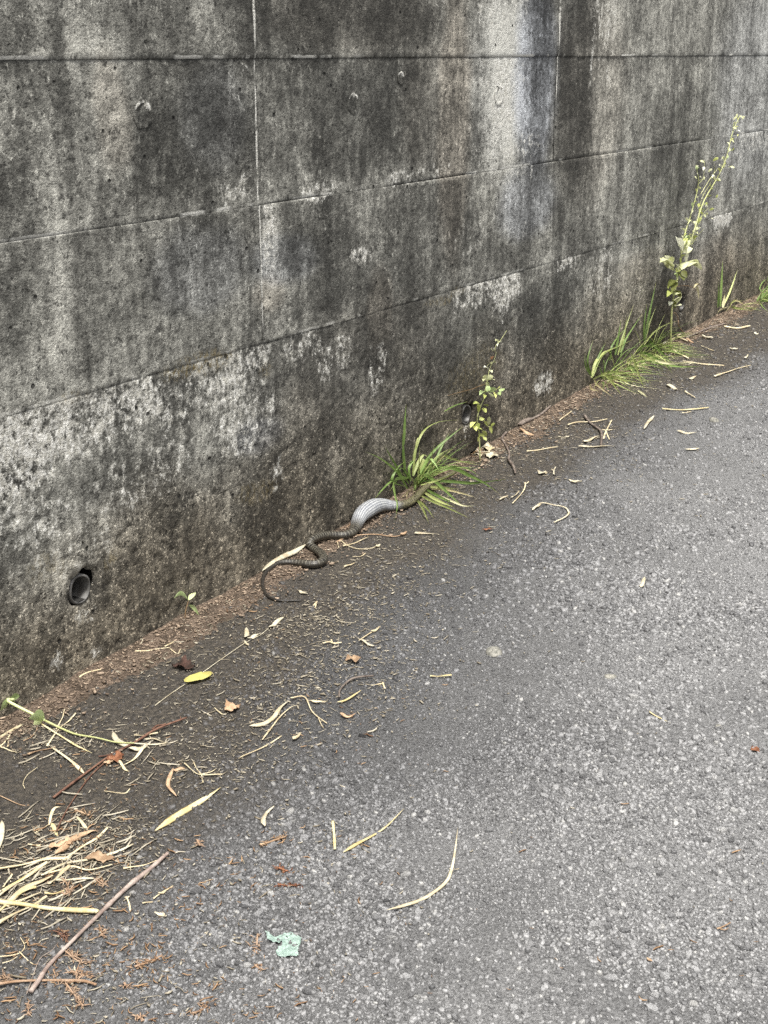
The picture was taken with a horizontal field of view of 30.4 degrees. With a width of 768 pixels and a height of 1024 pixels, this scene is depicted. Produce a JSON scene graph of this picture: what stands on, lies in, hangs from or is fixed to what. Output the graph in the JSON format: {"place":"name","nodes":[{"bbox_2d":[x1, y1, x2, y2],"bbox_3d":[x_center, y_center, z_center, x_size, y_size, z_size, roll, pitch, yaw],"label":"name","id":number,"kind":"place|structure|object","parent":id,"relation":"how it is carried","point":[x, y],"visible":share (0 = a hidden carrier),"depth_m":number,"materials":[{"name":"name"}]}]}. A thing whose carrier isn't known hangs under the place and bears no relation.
{"place":"outdoors","nodes":[
{"label":"outdoors","id":0,"kind":"place"},
{"bbox_2d":[0,302,767,1023],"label":"road","id":1,"kind":"structure","parent":0,"point":[618,874],"depth_m":2.42,"materials":[{"name":"asphalt"}]},
{"bbox_2d":[0,820,4,846],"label":"dry leaf","id":2,"kind":"object","parent":1,"relation":"on","point":[2,830],"visible":1,"depth_m":2.27,"materials":[{"name":"plant"}]},
{"bbox_2d":[0,968,13,981],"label":"cedar sprig","id":3,"kind":"object","parent":1,"relation":"on","point":[4,977],"visible":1,"depth_m":1.93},
{"bbox_2d":[0,937,33,964],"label":"root thread","id":4,"kind":"object","parent":1,"relation":"on","point":[17,954],"visible":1,"depth_m":1.97,"materials":[{"name":"plant"}]},
{"bbox_2d":[0,886,36,910],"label":"straw stalk","id":5,"kind":"object","parent":1,"relation":"on","point":[26,889],"visible":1,"depth_m":2.12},
{"bbox_2d":[2,866,44,890],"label":"straw stalk","id":6,"kind":"object","parent":1,"relation":"on","point":[3,889],"visible":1,"depth_m":2.13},
{"bbox_2d":[0,861,47,895],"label":"straw stalk","id":7,"kind":"object","parent":1,"relation":"on","point":[36,869],"visible":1,"depth_m":2.16,"materials":[{"name":"plant"}]},
{"bbox_2d":[0,895,47,923],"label":"straw stalk","id":8,"kind":"object","parent":1,"relation":"on","point":[16,912],"visible":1,"depth_m":2.07,"materials":[{"name":"plant"}]},
{"bbox_2d":[3,875,52,907],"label":"straw stalk","id":9,"kind":"object","parent":1,"relation":"on","point":[18,891],"visible":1,"depth_m":2.12,"materials":[{"name":"plant"}]},
{"bbox_2d":[15,892,40,901],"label":"straw stalk","id":10,"kind":"object","parent":1,"relation":"on","point":[22,899],"visible":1,"depth_m":2.10,"materials":[{"name":"beige plant"}]},
{"bbox_2d":[22,1000,34,1015],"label":"cedar sprig","id":11,"kind":"object","parent":1,"relation":"on","point":[27,1007],"visible":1,"depth_m":1.87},
{"bbox_2d":[0,856,68,868],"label":"straw stalk","id":12,"kind":"object","parent":1,"relation":"on","point":[50,858],"visible":1,"depth_m":2.19,"materials":[{"name":"plant"}]},
{"bbox_2d":[26,942,58,993],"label":"thread twig","id":13,"kind":"object","parent":1,"relation":"on","point":[36,966],"visible":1,"depth_m":1.95,"materials":[{"name":"wood"}]},
{"bbox_2d":[0,979,96,985],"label":"cedar twig","id":14,"kind":"object","parent":1,"relation":"on","point":[55,980],"visible":1,"depth_m":1.92,"materials":[{"name":"plant"}]},
{"bbox_2d":[0,899,98,913],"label":"straw stalk","id":15,"kind":"object","parent":1,"relation":"on","point":[58,909],"visible":1,"depth_m":2.07,"materials":[{"name":"plant"}]},
{"bbox_2d":[48,806,57,824],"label":"dry leaf","id":16,"kind":"object","parent":1,"relation":"on","point":[51,813],"visible":1,"depth_m":2.31,"materials":[{"name":"plant"}]},
{"bbox_2d":[50,823,57,835],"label":"dry leaf","id":17,"kind":"object","parent":1,"relation":"on","point":[53,826],"visible":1,"depth_m":2.27,"materials":[{"name":"yellow plant"}]},
{"bbox_2d":[47,963,65,984],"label":"cedar sprig","id":18,"kind":"object","parent":1,"relation":"on","point":[56,973],"visible":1,"depth_m":1.93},
{"bbox_2d":[48,929,68,941],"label":"cedar sprig","id":19,"kind":"object","parent":1,"relation":"on","point":[63,935],"visible":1,"depth_m":2.02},
{"bbox_2d":[47,864,70,883],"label":"straw stalk","id":20,"kind":"object","parent":1,"relation":"on","point":[67,867],"visible":1,"depth_m":2.16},
{"bbox_2d":[46,713,75,745],"bbox_3d":[-0.592,0.397,2.585,0.009,0.005,0.129,4,18,11],"label":"grass straw","id":21,"kind":"object","parent":1,"relation":"on","point":[50,740],"depth_m":2.56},
{"bbox_2d":[49,836,73,847],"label":"dry leaf","id":22,"kind":"object","parent":1,"relation":"on","point":[60,842],"visible":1,"depth_m":2.23,"materials":[{"name":"plant"}]},
{"bbox_2d":[41,723,88,751],"bbox_3d":[-0.575,0.408,2.551,0.157,0.006,0.007,17,24,41],"label":"grass straw","id":23,"kind":"object","parent":1,"relation":"on","point":[71,742],"depth_m":2.55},
{"bbox_2d":[58,878,73,895],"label":"cedar sprig","id":24,"kind":"object","parent":1,"relation":"on","point":[67,889],"visible":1,"depth_m":2.12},
{"bbox_2d":[51,747,83,772],"bbox_3d":[-0.549,0.435,2.476,0.011,0.008,0.123,-15,23,-38],"label":"grass straw","id":25,"kind":"object","parent":1,"relation":"on","point":[77,766],"depth_m":2.47,"materials":[{"name":"plant"}]},
{"bbox_2d":[1,693,134,743],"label":"vine shoot","id":26,"kind":"object","parent":1,"relation":"on","point":[38,717],"visible":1,"depth_m":2.59,"materials":[{"name":"green plant"}]},
{"bbox_2d":[56,979,91,1009],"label":"cedar sprig","id":27,"kind":"object","parent":1,"relation":"on","point":[73,992],"visible":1,"depth_m":1.89,"materials":[{"name":"plant"}]},
{"bbox_2d":[56,877,93,880],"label":"straw stalk","id":28,"kind":"object","parent":1,"relation":"on","point":[81,878],"visible":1,"depth_m":2.14,"materials":[{"name":"beige plant"}]},
{"bbox_2d":[55,830,97,853],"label":"dry leaf","id":29,"kind":"object","parent":1,"relation":"on","point":[63,847],"visible":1,"depth_m":2.24,"materials":[{"name":"plant"}]},
{"bbox_2d":[41,864,112,875],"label":"straw stalk","id":30,"kind":"object","parent":1,"relation":"on","point":[78,867],"visible":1,"depth_m":2.17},
{"bbox_2d":[65,964,93,978],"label":"cedar sprig","id":31,"kind":"object","parent":1,"relation":"on","point":[77,973],"visible":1,"depth_m":1.93,"materials":[{"name":"plant"}]},
{"bbox_2d":[64,948,95,965],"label":"cedar sprig","id":32,"kind":"object","parent":1,"relation":"on","point":[71,954],"visible":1,"depth_m":1.97,"materials":[{"name":"plant"}]},
{"bbox_2d":[76,816,87,829],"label":"dry leaf","id":33,"kind":"object","parent":1,"relation":"on","point":[83,824],"visible":1,"depth_m":2.29,"materials":[{"name":"plant"}]},
{"bbox_2d":[72,806,94,815],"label":"cedar sprig","id":34,"kind":"object","parent":1,"relation":"on","point":[81,811],"visible":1,"depth_m":2.32,"materials":[{"name":"beige plant"}]},
{"bbox_2d":[65,827,107,858],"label":"straw stalk","id":35,"kind":"object","parent":1,"relation":"on","point":[92,840],"visible":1,"depth_m":2.23,"materials":[{"name":"plant"}]},
{"bbox_2d":[43,844,133,874],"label":"straw stalk","id":36,"kind":"object","parent":1,"relation":"on","point":[69,862],"visible":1,"depth_m":2.19,"materials":[{"name":"beige plant"}]},
{"bbox_2d":[55,748,124,831],"bbox_3d":[-0.502,0.465,2.393,0.023,0.010,0.278,4,18,13],"label":"twig","id":37,"kind":"object","parent":1,"relation":"on","point":[101,765],"visible":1,"depth_m":2.38,"materials":[{"name":"wood"}]},
{"bbox_2d":[28,851,168,993],"bbox_3d":[-0.410,0.586,2.050,0.018,0.018,0.353,7,19,22],"label":"stick","id":38,"kind":"object","parent":1,"relation":"on","point":[109,904],"visible":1,"depth_m":2.05,"materials":[{"name":"wood"}]},
{"bbox_2d":[84,850,114,862],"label":"dry leaf","id":39,"kind":"object","parent":1,"relation":"on","point":[98,855],"visible":1,"depth_m":2.19,"materials":[{"name":"plant"}]},
{"bbox_2d":[94,924,107,937],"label":"cedar sprig","id":40,"kind":"object","parent":1,"relation":"on","point":[103,933],"visible":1,"depth_m":2.02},
{"bbox_2d":[94,875,108,887],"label":"cedar sprig","id":41,"kind":"object","parent":1,"relation":"on","point":[101,881],"visible":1,"depth_m":2.13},
{"bbox_2d":[106,751,123,762],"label":"dry leaf","id":42,"kind":"object","parent":1,"relation":"on","point":[117,756],"visible":1,"depth_m":2.48,"materials":[{"name":"plant"}]},
{"bbox_2d":[52,716,186,797],"bbox_3d":[-0.469,0.425,2.493,0.031,0.016,0.331,12,22,33],"label":"twig","id":43,"kind":"object","parent":1,"relation":"on","point":[154,728],"visible":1,"depth_m":2.52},
{"bbox_2d":[111,732,128,746],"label":"dry leaf","id":44,"kind":"object","parent":1,"relation":"on","point":[114,735],"visible":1,"depth_m":2.54,"materials":[{"name":"plant"}]},
{"bbox_2d":[119,747,143,770],"bbox_3d":[-0.448,0.433,2.479,0.033,0.008,0.080,3,18,9],"label":"grass straw","id":45,"kind":"object","parent":1,"relation":"on","point":[134,758],"depth_m":2.47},
{"bbox_2d":[129,745,146,750],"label":"dry leaf","id":46,"kind":"object","parent":1,"relation":"on","point":[135,748],"visible":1,"depth_m":2.51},
{"bbox_2d":[130,1012,146,1021],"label":"cedar sprig","id":47,"kind":"object","parent":1,"relation":"on","point":[140,1018],"visible":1,"depth_m":1.85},
{"bbox_2d":[123,860,155,868],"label":"side straw","id":48,"kind":"object","parent":1,"relation":"on","point":[137,866],"visible":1,"depth_m":2.17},
{"bbox_2d":[126,950,162,968],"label":"cedar sprig","id":49,"kind":"object","parent":1,"relation":"on","point":[140,965],"visible":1,"depth_m":1.95,"materials":[{"name":"plant"}]},
{"bbox_2d":[135,738,167,744],"bbox_3d":[-0.418,0.411,2.538,0.062,0.005,0.024,1,18,2],"label":"straw bit","id":50,"kind":"object","parent":1,"relation":"on","point":[152,744],"visible":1,"depth_m":2.53,"materials":[{"name":"beige plant"}]},
{"bbox_2d":[153,885,172,898],"bbox_3d":[-0.330,0.566,2.107,0.008,0.006,0.042,11,21,30],"label":"straw bit","id":51,"kind":"object","parent":1,"relation":"on","point":[164,891],"visible":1,"depth_m":2.10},
{"bbox_2d":[166,767,184,795],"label":"dry leaf","id":52,"kind":"object","parent":1,"relation":"on","point":[169,778],"visible":1,"depth_m":2.41,"materials":[{"name":"plant"}]},
{"bbox_2d":[172,654,194,669],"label":"dark leaf","id":53,"kind":"object","parent":1,"relation":"on","point":[185,663],"visible":1,"depth_m":2.82,"materials":[{"name":"plant"}]},
{"bbox_2d":[155,787,220,830],"bbox_3d":[-0.321,0.487,2.322,0.012,0.008,0.162,13,22,34],"label":"dry leaf","id":54,"kind":"object","parent":1,"relation":"on","point":[169,820],"visible":1,"depth_m":2.31,"materials":[{"name":"yellow plant"}]},
{"bbox_2d":[184,671,213,681],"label":"yellow leaf","id":55,"kind":"object","parent":1,"relation":"on","point":[197,676],"visible":1,"depth_m":2.76,"materials":[{"name":"plant"}]},
{"bbox_2d":[195,839,203,846],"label":"cedar sprig","id":56,"kind":"object","parent":1,"relation":"on","point":[198,841],"visible":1,"depth_m":2.23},
{"bbox_2d":[187,998,217,1016],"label":"cedar sprig","id":57,"kind":"object","parent":1,"relation":"on","point":[200,1010],"visible":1,"depth_m":1.86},
{"bbox_2d":[184,762,221,782],"bbox_3d":[-0.310,0.445,2.438,0.041,0.006,0.078,-11,21,-31],"label":"straw star","id":58,"kind":"object","parent":1,"relation":"on","point":[201,774],"visible":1,"depth_m":2.43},
{"bbox_2d":[155,617,283,705],"bbox_3d":[-0.331,0.293,2.854,0.050,0.024,0.446,9,20,25],"label":"seed stalk","id":59,"kind":"object","parent":1,"relation":"on","point":[273,624],"visible":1,"depth_m":2.95,"materials":[{"name":"beige plant"}]},
{"bbox_2d":[224,698,240,710],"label":"dry leaf","id":60,"kind":"object","parent":1,"relation":"on","point":[229,706],"visible":1,"depth_m":2.65,"materials":[{"name":"plant"}]},
{"bbox_2d":[245,934,260,955],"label":"cedar sprig","id":61,"kind":"object","parent":1,"relation":"on","point":[256,941],"visible":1,"depth_m":1.99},
{"bbox_2d":[254,963,265,972],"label":"cedar sprig","id":62,"kind":"object","parent":1,"relation":"on","point":[258,967],"visible":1,"depth_m":1.94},
{"bbox_2d":[240,736,281,757],"bbox_3d":[-0.217,0.416,2.510,0.006,0.004,0.104,15,23,38],"label":"straw bit","id":63,"kind":"object","parent":1,"relation":"on","point":[262,747],"visible":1,"depth_m":2.51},
{"bbox_2d":[260,806,273,825],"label":"dry leaf","id":64,"kind":"object","parent":1,"relation":"on","point":[263,820],"visible":1,"depth_m":2.29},
{"bbox_2d":[249,701,287,726],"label":"dry leaf","id":65,"kind":"object","parent":1,"relation":"on","point":[272,717],"visible":1,"depth_m":2.60,"materials":[{"name":"plant"}]},
{"bbox_2d":[258,831,287,846],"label":"cedar sprig","id":66,"kind":"object","parent":1,"relation":"on","point":[275,839],"visible":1,"depth_m":2.23,"materials":[{"name":"beige plant"}]},
{"bbox_2d":[262,705,296,739],"bbox_3d":[-0.194,0.384,2.595,0.020,0.008,0.144,9,20,25],"label":"grass straw","id":67,"kind":"object","parent":1,"relation":"on","point":[275,722],"depth_m":2.59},
{"bbox_2d":[272,862,292,872],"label":"cedar sprig","id":68,"kind":"object","parent":1,"relation":"on","point":[283,869],"visible":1,"depth_m":2.15,"materials":[{"name":"orange plant"}]},
{"bbox_2d":[265,931,300,956],"bbox_3d":[-0.144,0.604,1.982,0.056,0.005,0.058,2,18,5],"label":"paint splash","id":69,"kind":"object","parent":1,"relation":"on","point":[285,949],"visible":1,"depth_m":1.98,"materials":[{"name":"paint"}]},
{"bbox_2d":[274,882,302,887],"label":"cedar sprig","id":70,"kind":"object","parent":1,"relation":"on","point":[294,884],"visible":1,"depth_m":2.12,"materials":[{"name":"orange plant"}]},
{"bbox_2d":[290,695,326,727],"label":"thread twig","id":71,"kind":"object","parent":1,"relation":"on","point":[319,718],"visible":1,"depth_m":2.64,"materials":[{"name":"plant"}]},
{"bbox_2d":[331,820,335,849],"bbox_3d":[-0.079,0.511,2.238,0.005,0.007,0.079,-1,18,-4],"label":"straw piece","id":72,"kind":"object","parent":1,"relation":"on","point":[333,832],"visible":1,"depth_m":2.24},
{"bbox_2d":[338,690,360,701],"bbox_3d":[-0.064,0.350,2.680,0.007,0.006,0.066,16,24,41],"label":"straw bit","id":73,"kind":"object","parent":1,"relation":"on","point":[348,698],"visible":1,"depth_m":2.67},
{"bbox_2d":[345,654,360,661],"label":"dry leaf","id":74,"kind":"object","parent":1,"relation":"on","point":[354,658],"visible":1,"depth_m":2.83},
{"bbox_2d":[338,675,373,697],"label":"hook twig","id":75,"kind":"object","parent":1,"relation":"on","point":[347,681],"visible":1,"depth_m":2.75,"materials":[{"name":"brown plant"}]},
{"bbox_2d":[261,471,456,601],"bbox_3d":[-0.063,0.033,3.507,0.153,0.070,0.912,8,20,24],"label":"snake","id":76,"kind":"object","parent":1,"relation":"on","point":[364,512],"visible":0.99,"depth_m":3.47},
{"bbox_2d":[339,539,380,549],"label":"thread twig","id":77,"kind":"object","parent":1,"relation":"on","point":[378,545],"visible":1,"depth_m":3.41,"materials":[{"name":"wood"}]},
{"bbox_2d":[358,626,380,640],"bbox_3d":[-0.030,0.252,2.945,0.008,0.007,0.082,11,21,30],"label":"straw bit","id":78,"kind":"object","parent":1,"relation":"on","point":[376,629],"visible":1,"depth_m":2.96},
{"bbox_2d":[337,531,406,541],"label":"thread twig","id":79,"kind":"object","parent":1,"relation":"on","point":[404,533],"visible":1,"depth_m":3.48,"materials":[{"name":"wood"}]},
{"bbox_2d":[344,811,401,851],"bbox_3d":[-0.012,0.506,2.246,0.010,0.008,0.155,14,23,37],"label":"grass straw","id":80,"kind":"object","parent":1,"relation":"on","point":[352,846],"depth_m":2.23,"materials":[{"name":"plant"}]},
{"bbox_2d":[0,323,758,1023],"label":"cedar litter","id":81,"kind":"object","parent":1,"relation":"on","point":[184,903],"visible":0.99,"depth_m":2.03,"materials":[{"name":"plant"}]},
{"bbox_2d":[0,302,766,1023],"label":"straw litter","id":82,"kind":"object","parent":1,"relation":"on","point":[102,842],"visible":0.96,"depth_m":2.50,"materials":[{"name":"plant"}]},
{"bbox_2d":[0,0,767,717],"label":"retaining wall","id":83,"kind":"structure","parent":1,"relation":"on","point":[272,272],"depth_m":3.21,"materials":[{"name":"concrete"}]},
{"bbox_2d":[0,292,767,745],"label":"soil strip","id":84,"kind":"object","parent":1,"relation":"on","point":[138,656],"visible":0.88,"depth_m":3.00,"materials":[{"name":"soil"}]},
{"bbox_2d":[0,724,21,736],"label":"straw bit","id":85,"kind":"object","parent":84,"relation":"on","point":[10,730],"visible":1,"depth_m":2.58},
{"bbox_2d":[135,641,180,653],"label":"thread twig","id":86,"kind":"object","parent":84,"relation":"on","point":[158,648],"visible":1,"depth_m":2.89,"materials":[{"name":"plant"}]},
{"bbox_2d":[175,591,198,616],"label":"seedling","id":87,"kind":"object","parent":84,"relation":"on","point":[190,596],"visible":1,"depth_m":3.02,"materials":[{"name":"green plant"}]},
{"bbox_2d":[262,544,305,570],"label":"bamboo leaf","id":88,"kind":"object","parent":84,"relation":"on","point":[290,553],"visible":1,"depth_m":3.33,"materials":[{"name":"plant"}]},
{"bbox_2d":[0,292,764,757],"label":"soil crumbs","id":89,"kind":"object","parent":84,"relation":"on","point":[514,432],"visible":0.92,"depth_m":3.28,"materials":[{"name":"soil"}]},
{"bbox_2d":[518,405,550,425],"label":"twig","id":90,"kind":"object","parent":84,"relation":"on","point":[524,421],"visible":1,"depth_m":4.36,"materials":[{"name":"wood"}]},
{"bbox_2d":[660,114,744,352],"bbox_3d":[1.147,-1.016,5.178,0.052,0.826,0.913,10,21,29],"label":"tall weed","id":91,"kind":"object","parent":84,"relation":"on","point":[685,243],"visible":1,"depth_m":5.11,"materials":[{"name":"green plant"}]},
{"bbox_2d":[685,323,725,338],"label":"twig","id":92,"kind":"object","parent":84,"relation":"on","point":[698,332],"visible":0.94,"depth_m":5.50,"materials":[{"name":"wood"}]},
{"bbox_2d":[717,261,760,311],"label":"grass tuft","id":93,"kind":"object","parent":84,"relation":"on","point":[725,300],"visible":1,"depth_m":5.81,"materials":[{"name":"plant"}]},
{"bbox_2d":[387,828,457,909],"bbox_3d":[0.081,0.543,2.139,0.048,0.012,0.240,9,20,27],"label":"curved straw","id":94,"kind":"object","parent":1,"relation":"on","point":[437,889],"visible":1,"depth_m":2.10,"materials":[{"name":"beige plant"}]},
{"bbox_2d":[369,402,504,522],"bbox_3d":[0.179,-0.152,3.705,0.248,0.254,0.547,11,21,30],"label":"grass tuft","id":95,"kind":"object","parent":1,"relation":"on","point":[422,476],"visible":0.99,"depth_m":3.77,"materials":[{"name":"plant"}]},
{"bbox_2d":[448,332,505,461],"bbox_3d":[0.274,-0.306,3.956,0.042,0.352,0.350,10,20,28],"label":"leafy weed","id":96,"kind":"object","parent":1,"relation":"on","point":[487,389],"visible":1,"depth_m":3.98,"materials":[{"name":"green plant"}]},
{"bbox_2d":[484,450,497,457],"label":"dry leaf","id":97,"kind":"object","parent":1,"relation":"on","point":[489,454],"visible":1,"depth_m":4.06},
{"bbox_2d":[486,646,501,656],"bbox_3d":[0.223,0.280,2.858,0.037,0.008,0.044,11,21,30],"label":"white lump","id":98,"kind":"object","parent":1,"relation":"on","point":[493,651],"visible":1,"depth_m":2.85,"materials":[{"name":"stone"}]},
{"bbox_2d":[501,431,515,473],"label":"wavy twig","id":99,"kind":"object","parent":1,"relation":"on","point":[508,457],"visible":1,"depth_m":4.07,"materials":[{"name":"wood"}]},
{"bbox_2d":[532,502,569,522],"bbox_3d":[0.433,-0.002,3.616,0.140,0.008,0.088,32,36,58],"label":"curl straw","id":100,"kind":"object","parent":1,"relation":"on","point":[539,504],"visible":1,"depth_m":3.64,"materials":[{"name":"beige plant"}]},
{"bbox_2d":[567,419,606,424],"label":"thread twig","id":101,"kind":"object","parent":1,"relation":"on","point":[585,421],"visible":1,"depth_m":4.36,"materials":[{"name":"wood"}]},
{"bbox_2d":[583,414,602,444],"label":"forked twig","id":102,"kind":"object","parent":1,"relation":"on","point":[596,427],"visible":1,"depth_m":4.29,"materials":[{"name":"wood"}]},
{"bbox_2d":[579,445,609,446],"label":"dry leaf","id":103,"kind":"object","parent":1,"relation":"on","point":[593,446],"visible":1,"depth_m":4.12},
{"bbox_2d":[604,674,616,678],"bbox_3d":[0.438,0.318,2.741,0.026,0.007,0.017,0,18,0],"label":"white chip","id":104,"kind":"object","parent":1,"relation":"on","point":[609,676],"visible":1,"depth_m":2.74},
{"bbox_2d":[584,285,708,396],"bbox_3d":[0.963,-0.621,4.917,0.237,0.286,0.842,11,21,30],"label":"grass tuft","id":105,"kind":"object","parent":1,"relation":"on","point":[651,357],"visible":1,"depth_m":4.94,"materials":[{"name":"plant"}]},
{"bbox_2d":[644,416,653,428],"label":"dry leaf","id":106,"kind":"object","parent":1,"relation":"on","point":[648,421],"visible":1,"depth_m":4.34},
{"bbox_2d":[662,407,708,410],"bbox_3d":[0.954,-0.326,4.473,0.150,0.008,0.015,-1,18,-3],"label":"straw bit","id":107,"kind":"object","parent":1,"relation":"on","point":[684,409],"visible":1,"depth_m":4.47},
{"bbox_2d":[709,417,718,421],"bbox_3d":[1.018,-0.287,4.359,0.034,0.011,0.035,11,21,30],"label":"oval stone","id":108,"kind":"object","parent":1,"relation":"on","point":[712,419],"visible":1,"depth_m":4.35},
{"bbox_2d":[714,365,750,376],"bbox_3d":[1.207,-0.492,4.915,0.220,0.010,0.016,-16,24,-41],"label":"straw bit","id":109,"kind":"object","parent":1,"relation":"on","point":[730,370],"visible":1,"depth_m":4.91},
{"bbox_2d":[724,325,749,328],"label":"twig","id":110,"kind":"object","parent":1,"relation":"on","point":[725,326],"visible":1,"depth_m":5.55,"materials":[{"name":"wood"}]},
{"bbox_2d":[747,280,767,311],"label":"grass tuft","id":111,"kind":"object","parent":1,"relation":"on","point":[764,298],"visible":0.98,"depth_m":6.06,"materials":[{"name":"plant"}]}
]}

